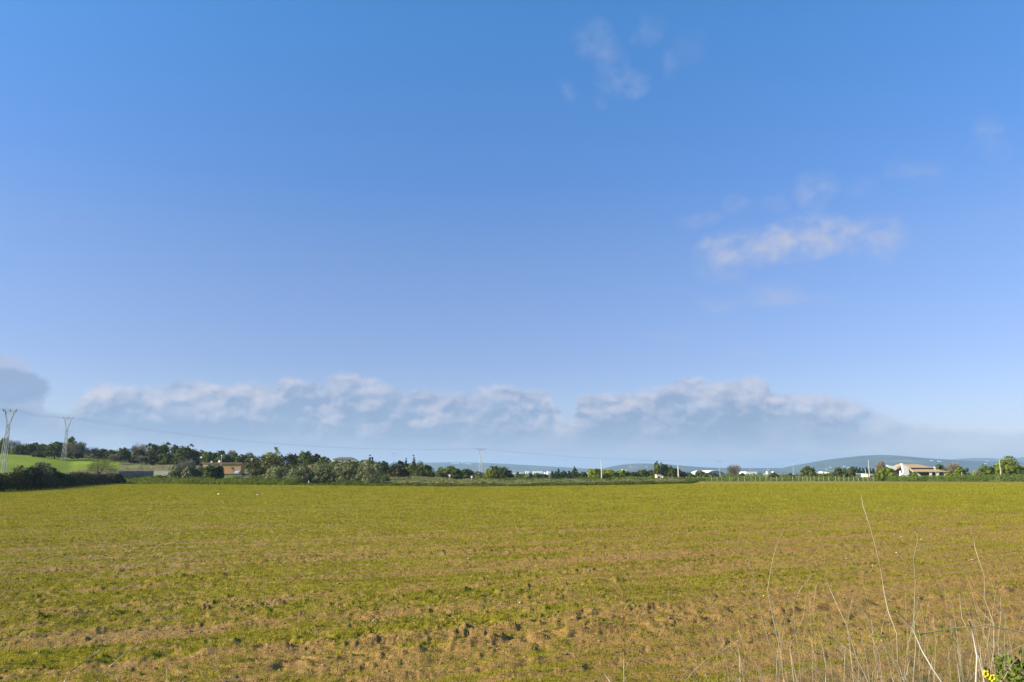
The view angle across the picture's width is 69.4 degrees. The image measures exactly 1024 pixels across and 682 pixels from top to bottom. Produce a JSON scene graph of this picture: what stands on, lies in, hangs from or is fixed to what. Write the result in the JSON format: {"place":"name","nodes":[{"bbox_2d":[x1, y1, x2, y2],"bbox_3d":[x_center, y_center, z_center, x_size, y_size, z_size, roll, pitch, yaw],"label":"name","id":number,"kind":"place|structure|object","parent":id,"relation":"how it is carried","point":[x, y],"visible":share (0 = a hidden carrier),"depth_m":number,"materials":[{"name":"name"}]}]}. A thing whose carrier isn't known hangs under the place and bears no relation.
{"place":"outdoors","nodes":[
{"label":"outdoors","id":0,"kind":"place"},
{"bbox_2d":[0,454,119,491],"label":"green field","id":1,"kind":"structure","parent":0,"point":[63,465],"depth_m":237.35,"materials":[{"name":"green plant"}]},
{"bbox_2d":[0,437,10,452],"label":"oak tree","id":2,"kind":"object","parent":1,"relation":"on","point":[1,444],"visible":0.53,"depth_m":271.52,"materials":[{"name":"green plant"}]},
{"bbox_2d":[0,407,16,474],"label":"lattice pylon","id":3,"kind":"object","parent":1,"relation":"on","point":[7,439],"visible":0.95,"depth_m":156.62,"materials":[{"name":"metal"}]},
{"bbox_2d":[9,440,22,454],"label":"bare tree","id":4,"kind":"object","parent":1,"relation":"on","point":[14,443],"visible":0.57,"depth_m":281.43,"materials":[{"name":"grey plant"}]},
{"bbox_2d":[7,465,31,482],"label":"hedge bush","id":5,"kind":"object","parent":1,"relation":"on","point":[18,469],"visible":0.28,"depth_m":107.91,"materials":[{"name":"green plant"}]},
{"bbox_2d":[21,442,39,455],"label":"oak tree","id":6,"kind":"object","parent":1,"relation":"on","point":[30,449],"visible":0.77,"depth_m":267.72,"materials":[{"name":"green plant"}]},
{"bbox_2d":[18,472,43,488],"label":"hedge bush","id":7,"kind":"object","parent":1,"relation":"on","point":[33,475],"visible":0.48,"depth_m":107.99,"materials":[{"name":"green plant"}]},
{"bbox_2d":[25,465,45,488],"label":"hedge bush","id":8,"kind":"object","parent":1,"relation":"on","point":[38,470],"visible":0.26,"depth_m":113.99,"materials":[{"name":"green plant"}]},
{"bbox_2d":[31,450,44,456],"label":"shrub","id":9,"kind":"object","parent":1,"relation":"on","point":[37,453],"visible":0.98,"depth_m":257.93,"materials":[{"name":"green plant"}]},
{"bbox_2d":[34,461,46,488],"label":"hedge bush","id":10,"kind":"object","parent":1,"relation":"on","point":[42,464],"visible":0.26,"depth_m":118.11,"materials":[{"name":"green plant"}]},
{"bbox_2d":[44,463,53,482],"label":"hedge bush","id":11,"kind":"object","parent":1,"relation":"on","point":[48,468],"visible":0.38,"depth_m":122.99,"materials":[{"name":"green plant"}]},
{"bbox_2d":[43,441,67,458],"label":"oak tree","id":12,"kind":"object","parent":1,"relation":"on","point":[57,447],"visible":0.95,"depth_m":259.99,"materials":[{"name":"green plant"}]},
{"bbox_2d":[51,467,65,485],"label":"hedge bush","id":13,"kind":"object","parent":1,"relation":"on","point":[62,476],"visible":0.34,"depth_m":126.02,"materials":[{"name":"green plant"}]},
{"bbox_2d":[0,470,123,490],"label":"hedge","id":14,"kind":"object","parent":1,"relation":"on","point":[47,484],"visible":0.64,"depth_m":117.76,"materials":[{"name":"green plant"}]},
{"bbox_2d":[61,417,73,459],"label":"lattice pylon","id":15,"kind":"object","parent":1,"relation":"on","point":[66,438],"visible":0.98,"depth_m":259.81,"materials":[{"name":"metal"}]},
{"bbox_2d":[67,448,85,458],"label":"oak tree","id":16,"kind":"object","parent":1,"relation":"on","point":[76,455],"visible":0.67,"depth_m":270.26,"materials":[{"name":"green plant"}]},
{"bbox_2d":[68,441,86,459],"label":"grey tree","id":17,"kind":"object","parent":1,"relation":"on","point":[79,446],"visible":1,"depth_m":266.63,"materials":[{"name":"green plant"}]},
{"bbox_2d":[82,446,99,455],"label":"grey tree","id":18,"kind":"object","parent":1,"relation":"on","point":[92,450],"visible":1,"depth_m":269.09,"materials":[{"name":"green plant"}]},
{"bbox_2d":[90,448,106,459],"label":"oak tree","id":19,"kind":"object","parent":1,"relation":"on","point":[101,453],"visible":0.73,"depth_m":280.17,"materials":[{"name":"green plant"}]},
{"bbox_2d":[87,458,119,475],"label":"budding tree","id":20,"kind":"object","parent":1,"relation":"on","point":[97,468],"visible":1,"depth_m":165.13,"materials":[{"name":"green plant"}]},
{"bbox_2d":[64,464,202,474],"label":"dry grass","id":21,"kind":"structure","parent":1,"relation":"on","point":[148,468],"depth_m":224.06,"materials":[{"name":"plant"}]},
{"bbox_2d":[379,462,587,473],"bbox_3d":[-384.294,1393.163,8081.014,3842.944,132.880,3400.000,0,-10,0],"label":"hills","id":22,"kind":"structure","parent":0,"point":[475,467],"depth_m":7247.45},
{"bbox_2d":[0,498,1017,681],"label":"soil clods","id":23,"kind":"object","parent":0,"point":[547,583],"visible":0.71,"depth_m":18.11,"materials":[{"name":"brown soil"}]},
{"bbox_2d":[0,481,1023,681],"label":"field","id":24,"kind":"structure","parent":0,"point":[499,640],"depth_m":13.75,"materials":[{"name":"green plant"}]},
{"bbox_2d":[107,474,126,483],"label":"hedge bush","id":25,"kind":"object","parent":24,"relation":"on","point":[117,478],"visible":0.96,"depth_m":168.30,"materials":[{"name":"green plant"}]},
{"bbox_2d":[124,475,307,484],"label":"verge weeds","id":26,"kind":"object","parent":24,"relation":"on","point":[155,478],"visible":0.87,"depth_m":164.26,"materials":[{"name":"green plant"}]},
{"bbox_2d":[119,479,699,486],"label":"verge weeds","id":27,"kind":"object","parent":24,"relation":"on","point":[445,484],"visible":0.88,"depth_m":148.63,"materials":[{"name":"green plant"}]},
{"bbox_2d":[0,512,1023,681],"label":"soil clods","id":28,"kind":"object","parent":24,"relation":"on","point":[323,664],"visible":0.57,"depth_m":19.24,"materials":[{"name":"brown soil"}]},
{"bbox_2d":[809,561,868,681],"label":"dry stalk","id":29,"kind":"object","parent":24,"relation":"on","point":[846,625],"visible":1,"depth_m":2.19,"materials":[{"name":"beige plant"}]},
{"bbox_2d":[711,606,1023,681],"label":"dead grass","id":30,"kind":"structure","parent":24,"relation":"on","point":[875,673],"depth_m":2.67,"materials":[{"name":"beige plant"}]},
{"bbox_2d":[861,495,904,681],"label":"dry stalk","id":31,"kind":"object","parent":24,"relation":"on","point":[886,602],"visible":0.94,"depth_m":2.40,"materials":[{"name":"beige plant"}]},
{"bbox_2d":[897,611,942,681],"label":"dry stalk","id":32,"kind":"object","parent":24,"relation":"on","point":[936,674],"visible":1,"depth_m":1.79,"materials":[{"name":"beige plant"}]},
{"bbox_2d":[913,522,927,681],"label":"dry stalk","id":33,"kind":"object","parent":24,"relation":"on","point":[914,604],"visible":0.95,"depth_m":2.49,"materials":[{"name":"beige plant"}]},
{"bbox_2d":[969,620,977,681],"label":"dry stalk","id":34,"kind":"object","parent":24,"relation":"on","point":[976,668],"visible":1,"depth_m":1.79,"materials":[{"name":"beige plant"}]},
{"bbox_2d":[970,530,993,673],"bbox_3d":[1.520,1.351,2.309,0.057,1.488,0.066,-8,-13,38],"label":"dry stalk","id":35,"kind":"object","parent":24,"relation":"on","point":[987,607],"visible":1,"depth_m":2.40,"materials":[{"name":"beige plant"}]},
{"bbox_2d":[982,670,995,681],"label":"yellow flower","id":36,"kind":"object","parent":24,"relation":"on","point":[991,677],"visible":0.98,"depth_m":1.97,"materials":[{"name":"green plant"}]},
{"bbox_2d":[992,647,1023,681],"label":"green weed","id":37,"kind":"object","parent":24,"relation":"on","point":[1014,669],"visible":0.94,"depth_m":2.19,"materials":[{"name":"green plant"}]},
{"bbox_2d":[0,0,1023,468],"label":"sky","id":38,"kind":"structure","parent":0,"point":[695,233],"materials":[{"name":"blue"}]},
{"bbox_2d":[385,477,704,486],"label":"meadow","id":39,"kind":"structure","parent":0,"point":[488,486],"depth_m":163.16,"materials":[{"name":"green plant"}]},
{"bbox_2d":[387,460,409,477],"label":"oak tree","id":40,"kind":"object","parent":39,"relation":"on","point":[400,470],"visible":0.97,"depth_m":210.36,"materials":[{"name":"green plant"}]},
{"bbox_2d":[405,463,418,476],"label":"oak tree","id":41,"kind":"object","parent":39,"relation":"on","point":[410,468],"visible":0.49,"depth_m":235.19,"materials":[{"name":"green plant"}]},
{"bbox_2d":[412,468,427,476],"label":"oak tree","id":42,"kind":"object","parent":39,"relation":"on","point":[419,472],"visible":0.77,"depth_m":227.39,"materials":[{"name":"green plant"}]},
{"bbox_2d":[418,464,435,476],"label":"oak tree","id":43,"kind":"object","parent":39,"relation":"on","point":[427,469],"visible":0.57,"depth_m":235.40,"materials":[{"name":"green plant"}]},
{"bbox_2d":[438,465,461,477],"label":"oak tree","id":44,"kind":"object","parent":39,"relation":"on","point":[444,472],"visible":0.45,"depth_m":239.77,"materials":[{"name":"green plant"}]},
{"bbox_2d":[450,468,461,478],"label":"oak tree","id":45,"kind":"object","parent":39,"relation":"on","point":[456,473],"visible":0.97,"depth_m":235.41,"materials":[{"name":"green plant"}]},
{"bbox_2d":[461,469,473,479],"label":"oak tree","id":46,"kind":"object","parent":39,"relation":"on","point":[467,473],"visible":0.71,"depth_m":249.85,"materials":[{"name":"green plant"}]},
{"bbox_2d":[489,465,508,478],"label":"oak tree","id":47,"kind":"object","parent":39,"relation":"on","point":[499,473],"visible":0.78,"depth_m":256.11,"materials":[{"name":"green plant"}]},
{"bbox_2d":[382,481,642,484],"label":"scrub","id":48,"kind":"object","parent":39,"relation":"on","point":[449,482],"visible":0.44,"depth_m":166.09,"materials":[{"name":"green plant"}]},
{"bbox_2d":[385,473,706,482],"bbox_3d":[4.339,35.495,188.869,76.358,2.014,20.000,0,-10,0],"label":"scrub","id":49,"kind":"object","parent":39,"relation":"on","point":[397,478],"visible":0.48,"depth_m":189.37,"materials":[{"name":"green plant"}]},
{"bbox_2d":[586,468,603,478],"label":"willow tree","id":50,"kind":"object","parent":39,"relation":"on","point":[595,472],"visible":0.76,"depth_m":259.53,"materials":[{"name":"green plant"}]},
{"bbox_2d":[602,470,617,477],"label":"willow tree","id":51,"kind":"object","parent":39,"relation":"on","point":[610,473],"visible":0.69,"depth_m":262.79,"materials":[{"name":"green plant"}]},
{"bbox_2d":[653,461,660,475],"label":"palm like tree","id":52,"kind":"object","parent":39,"relation":"on","point":[657,468],"visible":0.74,"depth_m":270.48,"materials":[{"name":"green plant"}]},
{"bbox_2d":[660,462,668,475],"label":"palm like tree","id":53,"kind":"object","parent":39,"relation":"on","point":[664,468],"visible":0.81,"depth_m":271.82,"materials":[{"name":"green plant"}]},
{"bbox_2d":[665,465,681,476],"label":"oak tree","id":54,"kind":"object","parent":39,"relation":"on","point":[672,471],"visible":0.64,"depth_m":283.57,"materials":[{"name":"green plant"}]},
{"bbox_2d":[94,458,1023,485],"bbox_3d":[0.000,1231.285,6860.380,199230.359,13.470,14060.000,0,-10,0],"label":"ground","id":55,"kind":"structure","parent":0,"point":[125,464],"depth_m":236.84,"materials":[{"name":"green plant"}]},
{"bbox_2d":[116,447,132,461],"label":"oak tree","id":56,"kind":"object","parent":55,"relation":"on","point":[124,453],"visible":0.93,"depth_m":273.51,"materials":[{"name":"green plant"}]},
{"bbox_2d":[127,449,144,463],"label":"oak tree","id":57,"kind":"object","parent":55,"relation":"on","point":[137,453],"visible":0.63,"depth_m":263.37,"materials":[{"name":"green plant"}]},
{"bbox_2d":[130,443,146,455],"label":"grey tree","id":58,"kind":"object","parent":55,"relation":"on","point":[142,447],"visible":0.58,"depth_m":281.75,"materials":[{"name":"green plant"}]},
{"bbox_2d":[139,443,160,461],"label":"oak tree","id":59,"kind":"object","parent":55,"relation":"on","point":[153,446],"visible":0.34,"depth_m":266.19,"materials":[{"name":"green plant"}]},
{"bbox_2d":[119,471,181,476],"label":"stone wall","id":60,"kind":"structure","parent":55,"relation":"on","point":[137,473],"depth_m":201.97,"materials":[{"name":"grey stone"}]},
{"bbox_2d":[0,447,303,469],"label":"bush belt","id":61,"kind":"object","parent":55,"relation":"on","point":[11,453],"visible":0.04,"depth_m":288.03,"materials":[{"name":"green plant"}]},
{"bbox_2d":[141,449,164,465],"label":"oak tree","id":62,"kind":"object","parent":55,"relation":"on","point":[151,459],"visible":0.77,"depth_m":253.59,"materials":[{"name":"green plant"}]},
{"bbox_2d":[153,469,171,475],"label":"stone hut","id":63,"kind":"object","parent":55,"relation":"on","point":[160,472],"visible":0.48,"depth_m":192.98,"materials":[{"name":"beige stone"}]},
{"bbox_2d":[157,442,171,453],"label":"oak tree","id":64,"kind":"object","parent":55,"relation":"on","point":[164,447],"visible":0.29,"depth_m":276.72,"materials":[{"name":"green plant"}]},
{"bbox_2d":[156,452,177,464],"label":"oak tree","id":65,"kind":"object","parent":55,"relation":"on","point":[166,458],"visible":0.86,"depth_m":247.39,"materials":[{"name":"green plant"}]},
{"bbox_2d":[167,465,186,477],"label":"olive tree","id":66,"kind":"object","parent":55,"relation":"on","point":[175,471],"visible":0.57,"depth_m":178.42,"materials":[{"name":"green plant"}]},
{"bbox_2d":[171,450,195,464],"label":"oak tree","id":67,"kind":"object","parent":55,"relation":"on","point":[187,456],"visible":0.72,"depth_m":245.53,"materials":[{"name":"green plant"}]},
{"bbox_2d":[175,456,196,472],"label":"bare tree","id":68,"kind":"object","parent":55,"relation":"on","point":[186,463],"visible":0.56,"depth_m":186.87,"materials":[{"name":"green plant"}]},
{"bbox_2d":[180,465,197,480],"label":"olive tree","id":69,"kind":"object","parent":55,"relation":"on","point":[190,470],"visible":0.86,"depth_m":176.47,"materials":[{"name":"green plant"}]},
{"bbox_2d":[189,448,200,465],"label":"oak tree","id":70,"kind":"object","parent":55,"relation":"on","point":[195,456],"visible":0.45,"depth_m":268.00,"materials":[{"name":"green plant"}]},
{"bbox_2d":[200,451,217,465],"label":"pine tree","id":71,"kind":"object","parent":55,"relation":"on","point":[209,457],"visible":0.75,"depth_m":280.54,"materials":[{"name":"green plant"}]},
{"bbox_2d":[202,465,219,480],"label":"oak tree","id":72,"kind":"object","parent":55,"relation":"on","point":[208,470],"visible":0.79,"depth_m":176.44,"materials":[{"name":"green plant"}]},
{"bbox_2d":[214,465,224,479],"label":"oak tree","id":73,"kind":"object","parent":55,"relation":"on","point":[219,474],"visible":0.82,"depth_m":177.64,"materials":[{"name":"green plant"}]},
{"bbox_2d":[203,461,245,474],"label":"house","id":74,"kind":"structure","parent":55,"relation":"on","point":[234,468],"depth_m":202.74,"materials":[{"name":"brick"}]},
{"bbox_2d":[215,454,234,462],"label":"oak tree","id":75,"kind":"object","parent":55,"relation":"on","point":[226,458],"visible":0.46,"depth_m":275.29,"materials":[{"name":"green plant"}]},
{"bbox_2d":[234,454,247,462],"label":"oak tree","id":76,"kind":"object","parent":55,"relation":"on","point":[240,458],"visible":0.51,"depth_m":284.76,"materials":[{"name":"green plant"}]},
{"bbox_2d":[244,455,257,468],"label":"pine tree","id":77,"kind":"object","parent":55,"relation":"on","point":[248,460],"visible":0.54,"depth_m":265.33,"materials":[{"name":"green plant"}]},
{"bbox_2d":[242,453,283,475],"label":"carob tree","id":78,"kind":"object","parent":55,"relation":"on","point":[257,470],"visible":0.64,"depth_m":180.88,"materials":[{"name":"green plant"}]},
{"bbox_2d":[261,451,278,466],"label":"ash tree","id":79,"kind":"object","parent":55,"relation":"on","point":[271,454],"visible":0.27,"depth_m":206.79,"materials":[{"name":"green plant"}]},
{"bbox_2d":[262,465,290,481],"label":"olive tree","id":80,"kind":"object","parent":55,"relation":"on","point":[278,471],"visible":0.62,"depth_m":164.33,"materials":[{"name":"green plant"}]},
{"bbox_2d":[271,453,299,474],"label":"carob tree","id":81,"kind":"object","parent":55,"relation":"on","point":[288,459],"visible":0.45,"depth_m":185.15,"materials":[{"name":"green plant"}]},
{"bbox_2d":[282,464,313,482],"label":"olive tree","id":82,"kind":"object","parent":55,"relation":"on","point":[298,472],"visible":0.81,"depth_m":160.57,"materials":[{"name":"green plant"}]},
{"bbox_2d":[296,451,313,466],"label":"pine tree","id":83,"kind":"object","parent":55,"relation":"on","point":[305,459],"visible":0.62,"depth_m":235.97,"materials":[{"name":"green plant"}]},
{"bbox_2d":[244,474,390,482],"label":"undergrowth","id":84,"kind":"object","parent":55,"relation":"on","point":[384,477],"visible":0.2,"depth_m":170.38,"materials":[{"name":"green plant"}]},
{"bbox_2d":[308,461,336,482],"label":"olive tree","id":85,"kind":"object","parent":55,"relation":"on","point":[326,469],"visible":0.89,"depth_m":161.51,"materials":[{"name":"green plant"}]},
{"bbox_2d":[329,459,360,482],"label":"olive tree","id":86,"kind":"object","parent":55,"relation":"on","point":[348,468],"visible":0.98,"depth_m":159.68,"materials":[{"name":"green plant"}]},
{"bbox_2d":[333,457,356,466],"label":"house","id":87,"kind":"structure","parent":55,"relation":"on","point":[344,459],"depth_m":327.19,"materials":[{"name":"tile"}]},
{"bbox_2d":[353,459,385,482],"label":"olive tree","id":88,"kind":"object","parent":55,"relation":"on","point":[365,473],"visible":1,"depth_m":158.08,"materials":[{"name":"green plant"}]},
{"bbox_2d":[391,469,970,477],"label":"bush belt","id":89,"kind":"object","parent":55,"relation":"on","point":[752,474],"visible":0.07,"depth_m":408.61,"materials":[{"name":"green plant"}]},
{"bbox_2d":[726,464,741,474],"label":"bare tree","id":90,"kind":"object","parent":55,"relation":"on","point":[734,469],"visible":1,"depth_m":274.95,"materials":[{"name":"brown plant"}]},
{"bbox_2d":[616,476,873,480],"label":"wire fence","id":91,"kind":"object","parent":55,"relation":"on","point":[721,479],"visible":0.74,"depth_m":246.51,"materials":[{"name":"grey metal"}]},
{"bbox_2d":[611,475,902,480],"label":"roadside weeds","id":92,"kind":"object","parent":55,"relation":"on","point":[784,478],"visible":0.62,"depth_m":255.57,"materials":[{"name":"green plant"}]},
{"bbox_2d":[800,466,817,478],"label":"oak tree","id":93,"kind":"object","parent":55,"relation":"on","point":[805,470],"visible":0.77,"depth_m":264.49,"materials":[{"name":"green plant"}]},
{"bbox_2d":[846,466,855,477],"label":"conifer tree","id":94,"kind":"object","parent":55,"relation":"on","point":[851,471],"visible":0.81,"depth_m":284.82,"materials":[{"name":"green plant"}]},
{"bbox_2d":[876,467,894,480],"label":"garden shrub","id":95,"kind":"object","parent":55,"relation":"on","point":[882,472],"visible":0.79,"depth_m":250.29,"materials":[{"name":"green plant"}]},
{"bbox_2d":[886,463,947,480],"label":"villa","id":96,"kind":"object","parent":55,"relation":"on","point":[907,469],"visible":0.62,"depth_m":258.25,"materials":[{"name":"paint"}]},
{"bbox_2d":[944,461,959,473],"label":"brown tree","id":97,"kind":"object","parent":55,"relation":"on","point":[953,466],"visible":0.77,"depth_m":289.58,"materials":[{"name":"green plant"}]},
{"bbox_2d":[884,473,1023,481],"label":"roadside weeds","id":98,"kind":"object","parent":55,"relation":"on","point":[981,477],"visible":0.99,"depth_m":232.77,"materials":[{"name":"green plant"}]},
{"bbox_2d":[977,464,994,475],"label":"oak tree","id":99,"kind":"object","parent":55,"relation":"on","point":[985,469],"visible":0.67,"depth_m":264.88,"materials":[{"name":"green plant"}]},
{"bbox_2d":[994,462,1006,476],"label":"oak tree","id":100,"kind":"object","parent":55,"relation":"on","point":[997,469],"visible":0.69,"depth_m":257.46,"materials":[{"name":"green plant"}]},
{"bbox_2d":[998,455,1023,474],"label":"oak tree","id":101,"kind":"object","parent":55,"relation":"on","point":[1010,465],"visible":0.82,"depth_m":257.12,"materials":[{"name":"green plant"}]},
{"bbox_2d":[602,463,800,473],"bbox_3d":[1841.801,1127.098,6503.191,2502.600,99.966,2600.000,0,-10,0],"label":"hills","id":102,"kind":"structure","parent":0,"point":[635,467],"depth_m":5840.17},
{"bbox_2d":[784,455,1023,472],"bbox_3d":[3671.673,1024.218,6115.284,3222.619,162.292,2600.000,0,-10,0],"label":"hills","id":103,"kind":"structure","parent":0,"point":[861,462],"depth_m":5626.69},
{"bbox_2d":[951,457,1023,461],"bbox_3d":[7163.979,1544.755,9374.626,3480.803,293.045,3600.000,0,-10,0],"label":"hills","id":104,"kind":"structure","parent":0,"point":[1020,459],"depth_m":9075.55,"materials":[{"name":"green plant"}]},
{"bbox_3d":[1.453,1.337,2.115,0.310,1.370,0.050,0,-10,0],"label":"dry stalk","id":105,"kind":"object","parent":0,"visible":0},
{"bbox_2d":[920,625,1023,634],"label":"dry stalk","id":106,"kind":"object","parent":105,"relation":"on","point":[972,627],"visible":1,"depth_m":2.18,"materials":[{"name":"plant"}]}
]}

